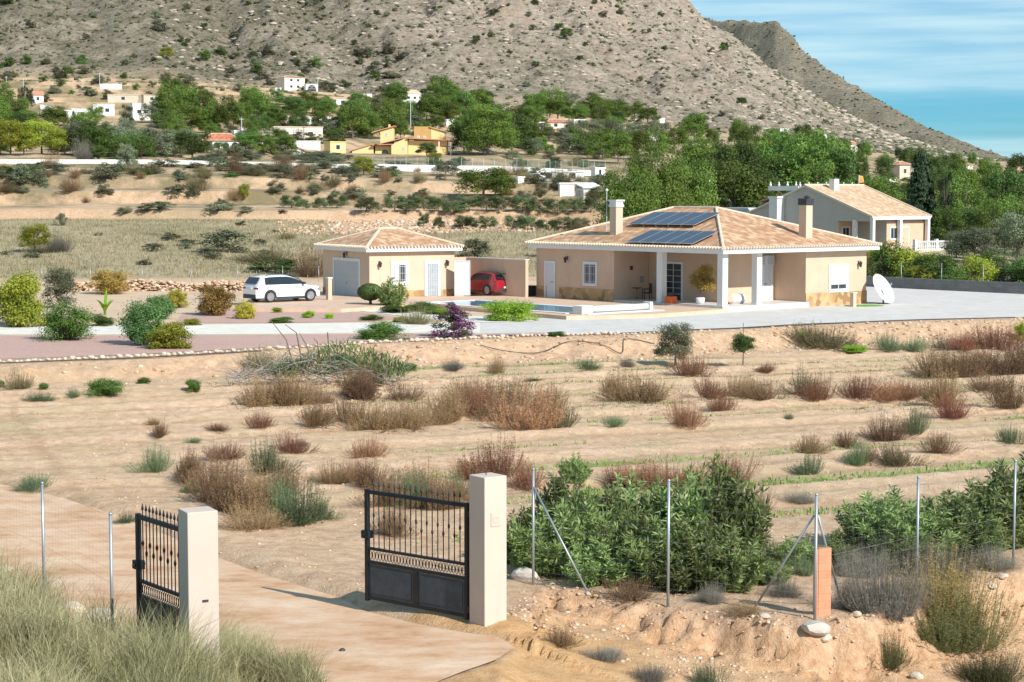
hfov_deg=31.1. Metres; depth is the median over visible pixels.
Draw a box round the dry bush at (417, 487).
[386,466,433,508]
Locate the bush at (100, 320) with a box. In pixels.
[89,315,116,325]
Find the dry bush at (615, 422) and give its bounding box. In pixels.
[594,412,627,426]
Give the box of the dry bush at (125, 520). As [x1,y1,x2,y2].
[113,510,134,523]
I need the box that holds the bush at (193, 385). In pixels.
[183,378,201,392]
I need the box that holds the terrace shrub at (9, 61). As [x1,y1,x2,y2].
[0,57,14,66]
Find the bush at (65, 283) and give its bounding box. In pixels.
[40,265,80,307]
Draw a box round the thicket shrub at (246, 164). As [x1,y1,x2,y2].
[240,162,253,167]
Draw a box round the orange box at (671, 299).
[665,292,676,303]
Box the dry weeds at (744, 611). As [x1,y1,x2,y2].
[719,594,765,615]
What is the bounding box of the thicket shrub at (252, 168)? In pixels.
[241,165,269,172]
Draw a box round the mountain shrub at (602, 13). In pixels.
[598,10,607,16]
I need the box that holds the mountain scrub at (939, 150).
[0,0,1020,161]
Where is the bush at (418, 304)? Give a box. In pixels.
[404,300,449,311]
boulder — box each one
[61,601,84,611]
[84,607,114,623]
[758,613,770,618]
[820,634,831,642]
[853,611,861,616]
[909,672,923,679]
[988,583,996,588]
[998,573,1008,578]
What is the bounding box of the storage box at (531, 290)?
[528,285,535,295]
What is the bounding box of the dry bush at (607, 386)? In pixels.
[595,370,628,394]
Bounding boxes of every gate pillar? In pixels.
[178,506,219,677]
[469,466,506,626]
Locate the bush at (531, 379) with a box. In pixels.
[522,375,545,381]
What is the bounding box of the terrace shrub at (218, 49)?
[215,46,227,53]
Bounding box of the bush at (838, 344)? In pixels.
[783,318,871,350]
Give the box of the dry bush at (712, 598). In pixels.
[690,581,726,604]
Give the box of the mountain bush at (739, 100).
[735,97,748,104]
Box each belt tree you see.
[512,104,529,115]
[522,96,550,108]
[543,98,574,118]
[573,104,591,118]
[587,96,605,112]
[605,101,632,116]
[624,98,643,120]
[635,105,660,121]
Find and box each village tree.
[0,144,9,153]
[197,120,214,132]
[204,122,219,132]
[207,140,215,150]
[216,142,227,149]
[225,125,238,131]
[227,144,246,156]
[239,85,258,101]
[258,142,288,153]
[270,127,286,137]
[287,116,308,126]
[291,128,308,140]
[295,89,321,108]
[306,133,323,144]
[310,111,337,124]
[310,118,327,132]
[318,119,336,132]
[319,95,336,101]
[323,128,344,139]
[327,120,351,136]
[328,132,350,140]
[332,136,345,141]
[357,129,374,138]
[366,93,382,104]
[404,110,424,121]
[407,114,426,128]
[412,120,430,133]
[446,114,466,130]
[493,102,513,111]
[527,149,537,155]
[543,143,555,151]
[554,136,566,143]
[562,91,582,105]
[562,135,584,151]
[567,125,584,136]
[589,105,612,117]
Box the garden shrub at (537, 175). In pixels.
[524,167,547,183]
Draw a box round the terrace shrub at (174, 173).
[172,167,188,176]
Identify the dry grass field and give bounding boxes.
[0,217,564,277]
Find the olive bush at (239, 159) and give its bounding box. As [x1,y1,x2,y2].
[228,156,248,161]
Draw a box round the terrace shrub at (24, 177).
[12,172,32,182]
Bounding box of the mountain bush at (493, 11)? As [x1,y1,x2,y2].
[488,9,497,14]
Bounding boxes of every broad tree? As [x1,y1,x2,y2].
[70,119,114,154]
[77,125,105,149]
[88,144,106,158]
[92,130,122,156]
[106,137,139,158]
[113,131,152,158]
[125,134,159,158]
[261,111,278,130]
[265,103,288,125]
[273,94,298,105]
[286,108,310,126]
[304,100,319,111]
[307,111,329,126]
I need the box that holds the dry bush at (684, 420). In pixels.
[662,389,713,428]
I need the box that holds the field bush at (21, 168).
[11,162,32,182]
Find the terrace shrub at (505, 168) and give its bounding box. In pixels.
[499,164,515,175]
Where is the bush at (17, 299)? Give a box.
[0,265,46,326]
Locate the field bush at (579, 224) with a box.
[560,215,585,232]
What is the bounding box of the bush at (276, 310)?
[271,307,282,312]
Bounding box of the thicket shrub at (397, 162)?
[384,161,410,164]
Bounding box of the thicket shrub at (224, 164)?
[215,160,242,166]
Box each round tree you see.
[170,130,216,157]
[414,143,436,155]
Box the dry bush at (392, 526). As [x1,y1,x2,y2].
[370,503,419,538]
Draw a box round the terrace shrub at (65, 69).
[62,66,74,72]
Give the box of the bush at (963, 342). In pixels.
[942,333,984,348]
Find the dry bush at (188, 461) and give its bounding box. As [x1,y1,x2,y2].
[173,437,207,483]
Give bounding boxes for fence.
[0,471,113,633]
[41,266,318,281]
[360,156,605,169]
[532,459,1023,620]
[868,261,1023,280]
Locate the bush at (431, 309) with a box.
[423,307,441,314]
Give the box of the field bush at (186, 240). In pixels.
[174,239,196,244]
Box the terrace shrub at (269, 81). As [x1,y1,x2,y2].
[265,78,276,84]
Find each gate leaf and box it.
[132,503,179,639]
[361,479,469,619]
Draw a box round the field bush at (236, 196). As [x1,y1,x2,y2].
[226,185,240,199]
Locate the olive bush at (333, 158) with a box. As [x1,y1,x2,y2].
[326,155,345,161]
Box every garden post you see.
[325,277,332,299]
[849,292,856,306]
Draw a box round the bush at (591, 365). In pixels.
[568,357,602,369]
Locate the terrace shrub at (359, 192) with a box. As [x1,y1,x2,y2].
[343,185,367,195]
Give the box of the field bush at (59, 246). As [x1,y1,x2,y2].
[41,227,76,252]
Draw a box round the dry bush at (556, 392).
[516,379,573,411]
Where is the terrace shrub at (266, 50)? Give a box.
[260,44,275,55]
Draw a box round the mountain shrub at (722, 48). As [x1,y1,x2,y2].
[718,44,725,49]
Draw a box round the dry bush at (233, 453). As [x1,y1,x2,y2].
[198,440,248,459]
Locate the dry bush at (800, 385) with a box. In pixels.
[777,360,824,394]
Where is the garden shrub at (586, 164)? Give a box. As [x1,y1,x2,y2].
[578,161,590,166]
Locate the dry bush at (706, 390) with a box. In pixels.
[691,371,732,398]
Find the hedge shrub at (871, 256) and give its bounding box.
[861,237,886,273]
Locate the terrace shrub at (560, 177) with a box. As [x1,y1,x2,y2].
[555,174,571,182]
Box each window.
[391,261,408,284]
[582,261,596,285]
[828,264,848,292]
[842,226,849,235]
[890,227,896,239]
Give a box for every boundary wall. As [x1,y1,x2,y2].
[0,159,350,167]
[372,164,590,175]
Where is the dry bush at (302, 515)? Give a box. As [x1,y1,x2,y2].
[262,463,336,526]
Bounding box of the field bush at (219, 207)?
[203,201,238,210]
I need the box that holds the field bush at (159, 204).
[140,201,176,208]
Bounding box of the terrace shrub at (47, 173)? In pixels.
[44,167,51,176]
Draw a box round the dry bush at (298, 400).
[261,367,326,406]
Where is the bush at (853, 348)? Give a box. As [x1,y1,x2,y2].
[840,344,868,351]
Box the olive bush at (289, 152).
[279,150,303,155]
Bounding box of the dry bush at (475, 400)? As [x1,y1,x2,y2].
[451,374,504,416]
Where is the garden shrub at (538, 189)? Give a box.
[532,186,547,194]
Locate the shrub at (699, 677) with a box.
[688,659,731,681]
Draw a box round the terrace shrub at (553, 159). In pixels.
[545,156,563,167]
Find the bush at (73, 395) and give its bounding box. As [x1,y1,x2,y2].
[64,385,81,397]
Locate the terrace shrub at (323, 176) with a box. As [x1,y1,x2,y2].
[320,174,330,179]
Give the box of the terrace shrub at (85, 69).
[76,64,92,73]
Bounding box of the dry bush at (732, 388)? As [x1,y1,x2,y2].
[718,372,751,396]
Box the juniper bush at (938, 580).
[874,530,1015,628]
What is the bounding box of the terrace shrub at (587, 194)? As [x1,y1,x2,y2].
[575,184,594,196]
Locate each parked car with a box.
[243,273,319,302]
[470,271,505,295]
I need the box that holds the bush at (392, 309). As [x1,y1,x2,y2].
[376,305,411,312]
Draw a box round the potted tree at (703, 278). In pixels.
[687,262,715,303]
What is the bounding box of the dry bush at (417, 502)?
[382,470,442,508]
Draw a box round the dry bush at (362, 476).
[343,451,389,489]
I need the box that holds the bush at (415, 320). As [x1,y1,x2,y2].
[396,303,442,324]
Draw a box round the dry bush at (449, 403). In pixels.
[420,379,471,421]
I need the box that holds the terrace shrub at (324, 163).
[316,161,331,168]
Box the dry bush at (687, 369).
[666,345,719,376]
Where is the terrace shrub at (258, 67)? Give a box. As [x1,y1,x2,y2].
[250,62,262,71]
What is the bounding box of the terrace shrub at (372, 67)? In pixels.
[365,64,380,72]
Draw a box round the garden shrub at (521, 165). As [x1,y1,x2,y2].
[509,160,529,174]
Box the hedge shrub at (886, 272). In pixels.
[866,246,893,276]
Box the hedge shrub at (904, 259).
[886,248,939,277]
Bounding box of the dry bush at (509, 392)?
[472,368,537,406]
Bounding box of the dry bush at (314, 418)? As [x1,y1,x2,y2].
[294,388,342,426]
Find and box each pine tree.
[0,81,20,110]
[0,96,12,120]
[5,94,28,115]
[16,110,41,121]
[38,104,69,124]
[153,80,188,113]
[169,102,203,126]
[172,83,201,114]
[190,107,217,123]
[193,89,218,110]
[204,97,230,128]
[213,94,243,128]
[230,101,253,128]
[247,90,273,116]
[335,110,350,124]
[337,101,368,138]
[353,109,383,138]
[366,96,401,135]
[386,104,408,129]
[393,120,411,137]
[419,94,447,118]
[424,74,458,98]
[434,99,461,118]
[453,99,522,155]
[495,110,535,150]
[582,138,606,157]
[589,127,616,151]
[589,162,669,223]
[597,214,609,222]
[602,130,635,163]
[616,134,698,214]
[625,129,652,156]
[642,126,670,156]
[653,148,721,205]
[658,123,688,152]
[679,113,707,139]
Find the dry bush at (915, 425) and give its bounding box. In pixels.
[891,398,930,434]
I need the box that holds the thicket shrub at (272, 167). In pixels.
[262,163,295,171]
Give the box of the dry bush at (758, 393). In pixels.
[725,376,795,400]
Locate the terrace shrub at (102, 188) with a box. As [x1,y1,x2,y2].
[95,184,114,194]
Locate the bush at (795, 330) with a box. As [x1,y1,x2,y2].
[779,320,836,343]
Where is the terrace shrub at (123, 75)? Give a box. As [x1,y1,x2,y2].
[119,73,126,78]
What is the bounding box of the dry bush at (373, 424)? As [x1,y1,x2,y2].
[331,398,410,431]
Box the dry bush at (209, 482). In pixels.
[177,445,255,502]
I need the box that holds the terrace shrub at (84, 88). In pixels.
[77,86,93,94]
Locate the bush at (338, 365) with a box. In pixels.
[322,354,357,373]
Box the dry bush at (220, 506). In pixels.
[202,457,249,512]
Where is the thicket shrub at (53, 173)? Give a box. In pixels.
[42,170,58,174]
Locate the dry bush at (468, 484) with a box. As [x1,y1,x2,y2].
[460,463,485,498]
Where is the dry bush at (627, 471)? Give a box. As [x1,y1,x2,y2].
[611,456,672,489]
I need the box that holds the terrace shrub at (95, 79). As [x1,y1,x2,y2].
[93,75,104,81]
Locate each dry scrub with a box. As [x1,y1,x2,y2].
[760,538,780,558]
[766,572,805,598]
[777,550,812,576]
[832,536,893,578]
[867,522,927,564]
[895,532,945,576]
[968,537,1022,571]
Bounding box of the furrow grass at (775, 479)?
[271,358,1023,557]
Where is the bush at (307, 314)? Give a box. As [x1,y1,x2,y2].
[301,311,314,317]
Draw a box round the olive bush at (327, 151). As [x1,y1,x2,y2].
[313,150,330,153]
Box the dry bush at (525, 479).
[506,451,547,490]
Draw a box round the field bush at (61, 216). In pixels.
[53,213,67,225]
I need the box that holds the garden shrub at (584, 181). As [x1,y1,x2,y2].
[574,180,593,188]
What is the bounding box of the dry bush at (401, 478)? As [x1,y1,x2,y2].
[383,461,407,492]
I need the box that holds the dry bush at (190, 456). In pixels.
[179,444,206,471]
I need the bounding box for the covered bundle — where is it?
[728,294,745,303]
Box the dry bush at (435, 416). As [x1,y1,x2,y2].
[399,390,464,425]
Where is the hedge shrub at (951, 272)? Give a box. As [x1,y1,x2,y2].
[931,265,970,279]
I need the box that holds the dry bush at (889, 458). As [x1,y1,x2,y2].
[868,435,935,466]
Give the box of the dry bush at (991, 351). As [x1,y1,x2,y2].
[963,339,1005,368]
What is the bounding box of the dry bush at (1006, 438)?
[994,422,1023,443]
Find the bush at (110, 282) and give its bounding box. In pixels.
[85,266,134,293]
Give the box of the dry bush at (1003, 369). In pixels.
[956,339,1023,375]
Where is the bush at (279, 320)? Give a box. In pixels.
[268,316,293,322]
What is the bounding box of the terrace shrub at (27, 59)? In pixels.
[19,55,31,63]
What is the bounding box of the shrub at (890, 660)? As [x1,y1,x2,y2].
[865,625,914,671]
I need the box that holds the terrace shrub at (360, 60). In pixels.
[354,57,363,62]
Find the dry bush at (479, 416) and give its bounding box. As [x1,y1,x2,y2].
[466,382,529,421]
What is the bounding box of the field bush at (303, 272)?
[291,230,322,276]
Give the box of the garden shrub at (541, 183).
[538,181,548,186]
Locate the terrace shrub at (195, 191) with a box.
[185,187,200,195]
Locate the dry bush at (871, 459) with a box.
[850,443,879,461]
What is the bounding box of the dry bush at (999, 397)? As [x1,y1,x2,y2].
[974,366,1023,409]
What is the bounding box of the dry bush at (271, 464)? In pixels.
[243,432,306,474]
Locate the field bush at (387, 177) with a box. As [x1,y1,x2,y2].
[377,166,393,181]
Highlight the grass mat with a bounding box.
[844,304,883,306]
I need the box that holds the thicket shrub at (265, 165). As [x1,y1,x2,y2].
[256,163,274,168]
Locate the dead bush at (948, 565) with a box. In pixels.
[913,536,980,580]
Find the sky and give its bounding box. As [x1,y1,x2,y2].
[689,0,1023,157]
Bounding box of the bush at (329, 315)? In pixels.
[323,313,333,318]
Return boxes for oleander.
[373,276,409,306]
[506,503,594,577]
[506,505,545,563]
[524,467,603,526]
[529,485,622,571]
[557,452,594,483]
[559,536,632,587]
[568,482,643,541]
[583,470,651,514]
[586,505,661,582]
[605,473,690,537]
[610,511,698,589]
[640,469,743,541]
[640,515,748,593]
[675,523,770,594]
[678,454,765,529]
[680,460,773,555]
[757,555,794,584]
[771,534,824,565]
[811,537,861,570]
[824,520,878,556]
[831,494,907,535]
[843,484,934,557]
[867,498,965,557]
[881,534,953,571]
[910,489,1000,555]
[931,512,1010,564]
[934,477,1023,551]
[956,457,1023,549]
[969,450,1023,516]
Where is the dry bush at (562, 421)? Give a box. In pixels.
[540,383,579,427]
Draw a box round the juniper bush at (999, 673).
[944,645,1023,681]
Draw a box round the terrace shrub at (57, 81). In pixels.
[53,78,66,85]
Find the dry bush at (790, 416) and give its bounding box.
[782,413,794,418]
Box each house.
[32,91,43,104]
[41,110,86,115]
[71,108,89,115]
[91,104,113,115]
[100,84,121,88]
[107,94,138,102]
[129,103,151,119]
[141,94,157,102]
[202,133,238,147]
[231,130,245,137]
[271,126,322,140]
[276,76,305,90]
[286,116,330,122]
[304,84,317,91]
[324,141,345,152]
[335,99,347,104]
[397,89,421,101]
[514,176,524,182]
[524,188,881,311]
[537,171,584,180]
[545,119,567,128]
[557,183,575,196]
[575,183,600,199]
[590,167,605,176]
[657,118,664,122]
[722,179,980,252]
[850,141,857,151]
[891,161,910,178]
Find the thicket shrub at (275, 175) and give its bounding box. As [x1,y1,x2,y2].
[269,174,284,177]
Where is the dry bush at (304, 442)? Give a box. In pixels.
[295,439,309,445]
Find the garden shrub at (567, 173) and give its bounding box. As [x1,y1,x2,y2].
[546,164,575,180]
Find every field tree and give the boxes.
[17,222,51,250]
[115,142,138,169]
[237,184,249,199]
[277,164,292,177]
[349,155,375,174]
[425,152,442,164]
[431,160,460,175]
[451,166,511,196]
[483,171,521,194]
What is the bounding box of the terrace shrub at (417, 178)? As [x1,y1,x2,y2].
[412,170,428,181]
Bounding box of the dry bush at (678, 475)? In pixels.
[665,459,710,485]
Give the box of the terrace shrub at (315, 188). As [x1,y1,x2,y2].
[303,183,323,193]
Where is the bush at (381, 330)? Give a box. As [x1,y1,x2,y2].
[353,321,413,340]
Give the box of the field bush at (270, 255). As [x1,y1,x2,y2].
[227,245,294,262]
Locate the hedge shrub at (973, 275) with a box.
[958,253,985,280]
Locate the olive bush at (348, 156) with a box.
[342,154,353,159]
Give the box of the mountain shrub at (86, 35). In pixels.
[82,32,89,38]
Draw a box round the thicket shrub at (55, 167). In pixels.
[37,163,75,170]
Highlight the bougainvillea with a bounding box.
[428,301,477,337]
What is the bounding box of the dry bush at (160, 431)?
[148,418,170,437]
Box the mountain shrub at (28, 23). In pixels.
[25,19,33,26]
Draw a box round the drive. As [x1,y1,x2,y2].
[0,484,513,681]
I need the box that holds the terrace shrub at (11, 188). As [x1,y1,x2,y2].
[2,180,19,191]
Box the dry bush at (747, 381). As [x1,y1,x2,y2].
[735,370,758,389]
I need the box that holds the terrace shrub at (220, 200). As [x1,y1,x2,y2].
[217,198,227,203]
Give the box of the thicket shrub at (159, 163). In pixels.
[148,158,180,166]
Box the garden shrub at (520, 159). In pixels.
[508,158,530,166]
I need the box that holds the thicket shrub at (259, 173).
[241,163,282,175]
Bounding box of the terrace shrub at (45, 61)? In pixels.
[39,58,50,63]
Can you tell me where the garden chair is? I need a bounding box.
[642,283,651,299]
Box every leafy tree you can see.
[0,118,26,154]
[12,128,40,154]
[21,118,58,153]
[44,127,73,154]
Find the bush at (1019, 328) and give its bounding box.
[1011,321,1023,340]
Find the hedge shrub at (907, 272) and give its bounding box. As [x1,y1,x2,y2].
[896,263,943,278]
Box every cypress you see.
[16,87,23,99]
[22,86,28,103]
[27,88,35,106]
[117,104,133,125]
[935,169,955,243]
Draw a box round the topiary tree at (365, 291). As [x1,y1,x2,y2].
[357,283,380,303]
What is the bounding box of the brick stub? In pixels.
[813,546,830,615]
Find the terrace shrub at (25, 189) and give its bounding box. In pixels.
[18,185,29,191]
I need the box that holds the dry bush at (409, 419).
[372,396,437,429]
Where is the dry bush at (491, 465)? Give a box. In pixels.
[455,425,532,477]
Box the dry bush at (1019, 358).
[994,335,1023,371]
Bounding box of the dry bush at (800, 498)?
[775,483,821,503]
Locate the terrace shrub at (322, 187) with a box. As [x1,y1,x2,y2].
[303,179,333,190]
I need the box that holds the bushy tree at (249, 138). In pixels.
[230,131,262,149]
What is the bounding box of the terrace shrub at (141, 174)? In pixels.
[136,169,147,177]
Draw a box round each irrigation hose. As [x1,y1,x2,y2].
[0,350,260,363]
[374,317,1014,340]
[480,338,653,352]
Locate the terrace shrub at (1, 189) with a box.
[0,179,15,191]
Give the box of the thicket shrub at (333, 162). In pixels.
[307,160,344,166]
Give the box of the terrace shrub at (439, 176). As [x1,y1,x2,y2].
[435,173,446,179]
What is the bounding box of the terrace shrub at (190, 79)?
[181,76,196,85]
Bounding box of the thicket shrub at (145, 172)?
[131,170,152,174]
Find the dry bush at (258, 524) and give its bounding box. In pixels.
[218,500,294,531]
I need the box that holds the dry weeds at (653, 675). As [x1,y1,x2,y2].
[623,659,672,681]
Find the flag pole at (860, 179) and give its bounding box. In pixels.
[858,175,863,183]
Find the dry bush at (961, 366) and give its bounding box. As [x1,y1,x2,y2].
[913,343,994,378]
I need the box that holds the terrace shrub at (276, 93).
[270,88,283,97]
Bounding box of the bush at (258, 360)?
[237,341,315,372]
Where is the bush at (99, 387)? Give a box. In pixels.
[81,376,125,397]
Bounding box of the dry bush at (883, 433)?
[856,410,918,441]
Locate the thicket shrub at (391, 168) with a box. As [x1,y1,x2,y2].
[375,166,400,171]
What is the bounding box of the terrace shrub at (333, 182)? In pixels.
[319,172,343,184]
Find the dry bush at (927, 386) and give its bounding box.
[908,372,949,397]
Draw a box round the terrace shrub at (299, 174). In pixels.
[287,161,317,179]
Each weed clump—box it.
[22,251,40,257]
[23,242,53,253]
[114,206,132,211]
[136,203,152,208]
[136,258,151,264]
[141,243,167,251]
[159,232,181,238]
[160,235,178,240]
[179,242,192,248]
[197,247,215,253]
[203,252,225,259]
[236,206,253,212]
[253,239,267,244]
[272,229,298,238]
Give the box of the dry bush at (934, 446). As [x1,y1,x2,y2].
[911,426,967,453]
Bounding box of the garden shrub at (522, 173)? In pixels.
[514,168,528,176]
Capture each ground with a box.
[0,0,1023,681]
[0,281,535,359]
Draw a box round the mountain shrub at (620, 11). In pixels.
[616,7,623,13]
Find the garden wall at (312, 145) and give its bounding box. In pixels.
[262,141,320,149]
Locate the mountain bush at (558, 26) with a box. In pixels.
[554,23,563,27]
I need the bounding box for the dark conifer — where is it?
[903,149,942,244]
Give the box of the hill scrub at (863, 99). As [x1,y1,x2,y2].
[724,22,992,155]
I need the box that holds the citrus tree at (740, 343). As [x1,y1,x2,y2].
[727,323,757,364]
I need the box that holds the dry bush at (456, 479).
[442,468,468,496]
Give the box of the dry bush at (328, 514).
[307,495,347,520]
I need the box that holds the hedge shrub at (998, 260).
[980,250,1010,280]
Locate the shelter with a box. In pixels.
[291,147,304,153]
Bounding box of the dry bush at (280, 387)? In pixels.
[261,369,311,405]
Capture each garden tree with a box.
[930,202,970,245]
[940,230,967,257]
[943,225,1003,257]
[954,207,980,234]
[969,203,1003,245]
[987,218,1023,254]
[989,190,1023,228]
[1001,209,1023,259]
[1010,202,1023,249]
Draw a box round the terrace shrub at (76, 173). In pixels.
[70,168,81,176]
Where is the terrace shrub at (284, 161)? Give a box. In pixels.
[269,149,293,167]
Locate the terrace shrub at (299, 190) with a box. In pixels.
[294,186,305,192]
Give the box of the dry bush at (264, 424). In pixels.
[239,407,277,428]
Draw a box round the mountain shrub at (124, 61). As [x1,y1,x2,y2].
[121,59,128,64]
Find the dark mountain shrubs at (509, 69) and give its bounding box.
[7,0,932,151]
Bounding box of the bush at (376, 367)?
[352,340,391,385]
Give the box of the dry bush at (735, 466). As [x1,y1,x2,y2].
[698,446,765,481]
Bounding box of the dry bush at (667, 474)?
[634,452,703,490]
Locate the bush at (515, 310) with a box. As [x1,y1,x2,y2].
[478,298,541,320]
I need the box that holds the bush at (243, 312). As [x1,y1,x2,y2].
[232,299,257,318]
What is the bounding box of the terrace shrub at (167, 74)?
[160,71,170,78]
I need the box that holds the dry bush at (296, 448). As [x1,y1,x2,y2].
[270,427,321,453]
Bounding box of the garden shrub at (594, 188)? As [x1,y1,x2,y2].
[587,186,602,196]
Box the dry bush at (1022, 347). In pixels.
[998,330,1023,362]
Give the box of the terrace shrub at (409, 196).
[405,193,416,200]
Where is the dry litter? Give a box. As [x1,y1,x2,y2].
[208,360,1023,415]
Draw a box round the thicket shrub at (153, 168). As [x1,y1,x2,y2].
[134,165,166,171]
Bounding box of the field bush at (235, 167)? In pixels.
[224,149,247,174]
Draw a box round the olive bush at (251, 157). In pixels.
[244,155,260,160]
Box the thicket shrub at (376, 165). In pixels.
[365,164,384,170]
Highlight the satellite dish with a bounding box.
[873,274,893,303]
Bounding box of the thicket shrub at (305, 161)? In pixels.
[297,160,314,163]
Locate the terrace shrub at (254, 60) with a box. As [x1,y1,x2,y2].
[249,55,263,63]
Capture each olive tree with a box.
[46,125,78,153]
[61,118,93,150]
[90,124,124,153]
[108,125,144,149]
[124,128,158,155]
[140,124,170,152]
[154,132,181,156]
[165,128,195,155]
[277,194,302,207]
[295,198,311,208]
[310,197,327,208]
[325,194,350,207]
[354,196,382,211]
[379,195,409,209]
[396,199,418,211]
[412,195,438,209]
[417,212,429,224]
[425,196,446,211]
[433,216,446,228]
[441,200,467,214]
[450,215,471,228]
[456,194,480,209]
[464,215,488,227]
[473,195,499,210]
[484,216,499,226]
[492,195,518,211]
[501,214,527,227]
[502,150,522,158]
[510,194,538,212]
[517,216,536,228]
[525,197,550,213]
[530,122,553,138]
[533,218,556,229]
[542,150,555,158]
[544,127,568,140]
[545,198,568,213]
[548,216,574,229]
[555,143,569,153]
[559,132,573,142]
[562,119,586,133]
[565,197,585,212]
[571,141,589,154]
[571,217,590,227]
[579,118,604,133]
[580,197,598,211]
[592,143,610,159]
[599,119,627,134]
[614,123,639,132]
[632,122,651,133]
[644,119,675,134]
[651,321,695,365]
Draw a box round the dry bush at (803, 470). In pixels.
[783,447,824,474]
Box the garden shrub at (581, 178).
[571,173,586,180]
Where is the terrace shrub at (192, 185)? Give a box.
[183,168,211,190]
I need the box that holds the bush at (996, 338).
[960,319,1023,349]
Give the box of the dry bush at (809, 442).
[785,427,835,453]
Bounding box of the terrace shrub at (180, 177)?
[175,173,188,178]
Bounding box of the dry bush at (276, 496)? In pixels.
[259,467,300,512]
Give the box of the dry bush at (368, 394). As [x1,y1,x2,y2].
[346,368,382,400]
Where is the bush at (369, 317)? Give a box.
[359,314,385,320]
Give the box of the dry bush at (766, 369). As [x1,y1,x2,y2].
[753,362,777,372]
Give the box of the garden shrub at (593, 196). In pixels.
[586,185,604,197]
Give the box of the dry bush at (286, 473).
[252,451,312,494]
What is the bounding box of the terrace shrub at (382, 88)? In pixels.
[375,83,387,91]
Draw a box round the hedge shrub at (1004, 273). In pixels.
[994,260,1022,281]
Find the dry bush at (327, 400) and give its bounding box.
[306,376,340,403]
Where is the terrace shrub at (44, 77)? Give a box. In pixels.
[41,75,48,80]
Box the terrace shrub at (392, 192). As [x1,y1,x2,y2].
[386,189,396,194]
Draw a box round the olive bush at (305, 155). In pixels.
[297,153,312,159]
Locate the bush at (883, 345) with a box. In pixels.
[864,333,904,351]
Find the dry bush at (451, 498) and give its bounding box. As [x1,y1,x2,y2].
[422,464,468,510]
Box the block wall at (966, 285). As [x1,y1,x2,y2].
[866,276,1023,293]
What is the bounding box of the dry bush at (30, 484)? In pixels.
[10,471,57,492]
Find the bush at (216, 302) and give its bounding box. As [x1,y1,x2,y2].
[191,285,241,315]
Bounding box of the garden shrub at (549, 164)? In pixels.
[545,161,558,167]
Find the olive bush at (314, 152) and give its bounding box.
[303,150,317,155]
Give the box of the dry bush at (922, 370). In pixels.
[902,342,969,377]
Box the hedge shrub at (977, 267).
[957,252,1002,281]
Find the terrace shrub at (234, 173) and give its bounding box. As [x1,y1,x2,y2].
[229,170,241,175]
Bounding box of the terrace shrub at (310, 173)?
[304,171,319,178]
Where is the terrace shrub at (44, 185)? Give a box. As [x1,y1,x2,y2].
[39,183,51,187]
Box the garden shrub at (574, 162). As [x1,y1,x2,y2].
[567,152,583,165]
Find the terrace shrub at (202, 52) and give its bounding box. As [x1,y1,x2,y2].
[197,48,209,58]
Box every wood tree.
[672,135,717,173]
[681,139,704,165]
[687,110,708,136]
[705,127,721,143]
[705,157,783,206]
[706,137,762,199]
[707,192,731,206]
[713,143,738,167]
[727,117,748,141]
[728,167,785,202]
[730,182,772,206]
[732,159,769,176]
[735,123,764,145]
[749,150,762,165]
[753,126,805,154]
[755,129,803,182]
[756,154,799,185]
[769,125,779,137]
[776,128,847,185]
[785,159,839,191]
[791,122,810,141]
[801,127,824,135]
[801,132,825,146]
[802,136,817,153]
[804,143,866,183]
[807,139,857,182]
[840,137,851,146]
[852,153,863,161]
[853,157,870,179]
[856,142,865,154]
[857,174,871,183]
[860,140,873,160]
[864,173,906,199]
[871,155,897,180]
[879,151,896,171]
[890,183,907,193]
[894,148,905,160]
[895,187,911,200]
[899,147,915,166]
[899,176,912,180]
[928,153,952,181]
[929,180,938,194]
[930,165,945,188]
[934,175,973,205]
[937,172,990,226]
[942,162,980,192]
[947,152,966,169]
[947,152,967,174]
[967,152,977,164]
[970,173,992,195]
[972,197,1002,225]
[975,157,989,172]
[975,163,1004,188]
[978,167,1023,199]
[980,190,1002,201]
[981,157,1004,178]
[988,197,1023,219]
[999,188,1018,202]
[1002,152,1023,175]
[1009,184,1023,200]
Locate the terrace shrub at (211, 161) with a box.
[203,157,219,166]
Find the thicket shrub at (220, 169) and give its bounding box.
[212,167,228,170]
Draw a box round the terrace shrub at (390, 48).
[381,40,396,53]
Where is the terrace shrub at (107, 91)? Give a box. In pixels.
[102,88,113,97]
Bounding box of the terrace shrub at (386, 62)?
[379,58,393,66]
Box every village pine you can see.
[8,111,37,129]
[16,96,30,107]
[42,105,70,126]
[66,111,98,127]
[87,103,105,122]
[115,117,137,128]
[137,99,160,122]
[150,108,176,127]
[157,75,187,95]
[159,110,188,130]
[168,118,196,132]
[190,86,208,101]
[235,90,262,107]
[244,117,262,132]
[246,125,258,134]
[248,114,269,129]
[252,130,279,155]
[278,132,297,150]
[281,96,307,115]
[285,117,300,126]
[314,100,337,116]
[342,99,364,107]
[345,98,373,124]
[347,91,371,106]
[380,96,407,113]
[382,82,412,102]
[386,90,402,99]
[403,100,418,111]
[414,92,434,118]
[418,95,446,117]
[425,114,446,128]
[432,82,456,101]
[442,94,454,108]
[448,125,478,153]
[449,89,476,114]
[457,102,477,116]
[467,89,498,105]
[469,88,492,108]
[522,90,551,108]
[522,122,538,134]
[524,104,546,121]
[524,128,544,139]
[524,139,544,154]
[535,136,547,152]
[540,84,566,114]
[540,124,556,139]
[559,105,577,121]
[570,131,597,154]
[571,104,589,118]
[583,91,599,105]
[589,101,611,124]
[601,128,621,142]
[605,98,626,111]
[607,116,625,130]
[612,110,626,119]
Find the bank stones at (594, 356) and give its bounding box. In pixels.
[4,317,1023,389]
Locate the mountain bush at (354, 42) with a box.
[350,39,357,45]
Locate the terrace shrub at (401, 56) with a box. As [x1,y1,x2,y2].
[393,50,406,59]

